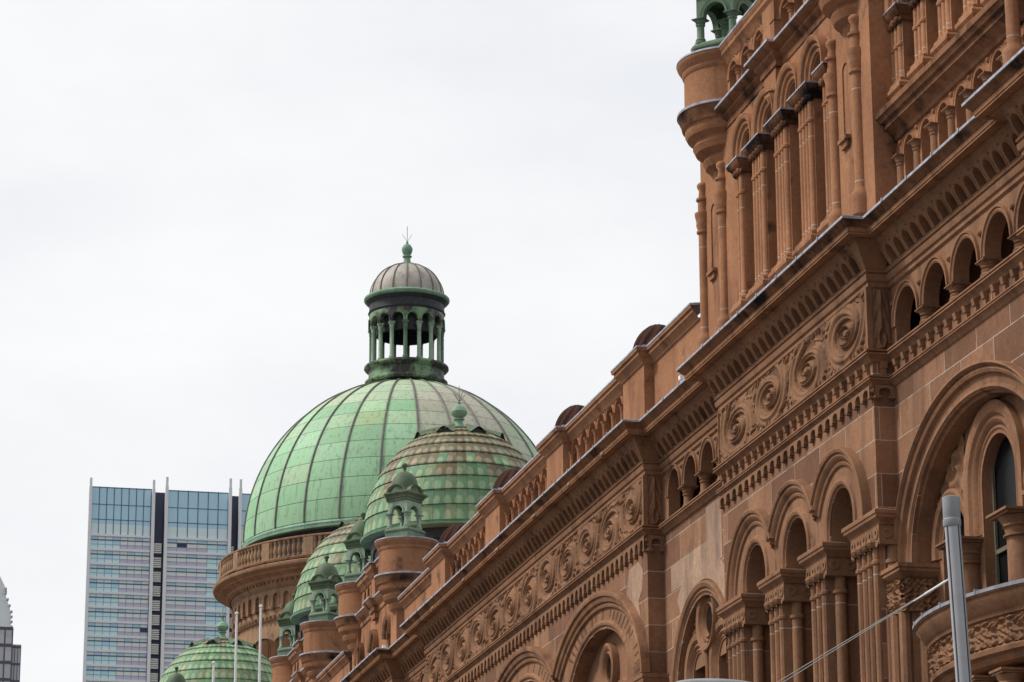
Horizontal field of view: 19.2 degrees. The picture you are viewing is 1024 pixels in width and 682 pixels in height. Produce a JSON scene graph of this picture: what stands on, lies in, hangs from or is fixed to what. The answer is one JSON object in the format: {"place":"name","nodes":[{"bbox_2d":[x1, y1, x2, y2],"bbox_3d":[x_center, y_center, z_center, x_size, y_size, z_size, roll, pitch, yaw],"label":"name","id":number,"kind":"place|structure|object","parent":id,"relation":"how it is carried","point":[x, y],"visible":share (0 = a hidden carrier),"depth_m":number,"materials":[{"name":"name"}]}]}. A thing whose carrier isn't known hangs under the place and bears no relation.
{"place":"outdoors","nodes":[
{"label":"outdoors","id":0,"kind":"place"},
{"bbox_2d":[0,577,12,626],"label":"white tower","id":1,"kind":"structure","parent":0,"point":[6,616],"depth_m":901.49,"materials":[{"name":"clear glass"}]},
{"bbox_2d":[0,627,20,681],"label":"grey tower","id":2,"kind":"structure","parent":0,"point":[10,658],"depth_m":599.02,"materials":[{"name":"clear glass"}]},
{"bbox_2d":[82,477,249,681],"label":"office tower","id":3,"kind":"structure","parent":0,"point":[153,606],"depth_m":731.57,"materials":[{"name":"blue glass"}]},
{"bbox_2d":[0,0,741,681],"label":"sky","id":4,"kind":"structure","parent":0,"point":[202,202],"materials":[{"name":"white"}]},
{"bbox_3d":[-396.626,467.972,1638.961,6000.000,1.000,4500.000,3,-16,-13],"label":"ground","id":5,"kind":"structure","parent":0,"visible":0},
{"bbox_2d":[160,0,1023,681],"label":"sandstone building","id":6,"kind":"structure","parent":5,"relation":"on","point":[784,442],"depth_m":67.65,"materials":[{"name":"stone"}]},
{"bbox_2d":[212,661,214,681],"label":"flagpole","id":7,"kind":"object","parent":6,"relation":"on","point":[213,669],"visible":1,"depth_m":152.49,"materials":[{"name":"white metal"}]},
{"bbox_2d":[234,612,238,681],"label":"flagpole","id":8,"kind":"object","parent":6,"relation":"on","point":[235,660],"visible":1,"depth_m":152.91,"materials":[{"name":"white metal"}]},
{"bbox_2d":[258,605,262,681],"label":"flagpole","id":9,"kind":"object","parent":6,"relation":"on","point":[259,662],"visible":1,"depth_m":153.47,"materials":[{"name":"white metal"}]},
{"bbox_2d":[942,495,971,681],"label":"lamp post","id":10,"kind":"object","parent":5,"relation":"on","point":[954,554],"visible":1,"depth_m":40.82,"materials":[{"name":"metal"}]},
{"bbox_2d":[676,678,747,681],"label":"street lamp","id":11,"kind":"object","parent":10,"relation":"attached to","point":[709,680],"visible":1,"depth_m":41.44,"materials":[{"name":"metal"}]},
{"bbox_2d":[778,579,947,681],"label":"span wire","id":12,"kind":"object","parent":10,"relation":"attached to","point":[924,594],"visible":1,"depth_m":43.84,"materials":[{"name":"white metal"}]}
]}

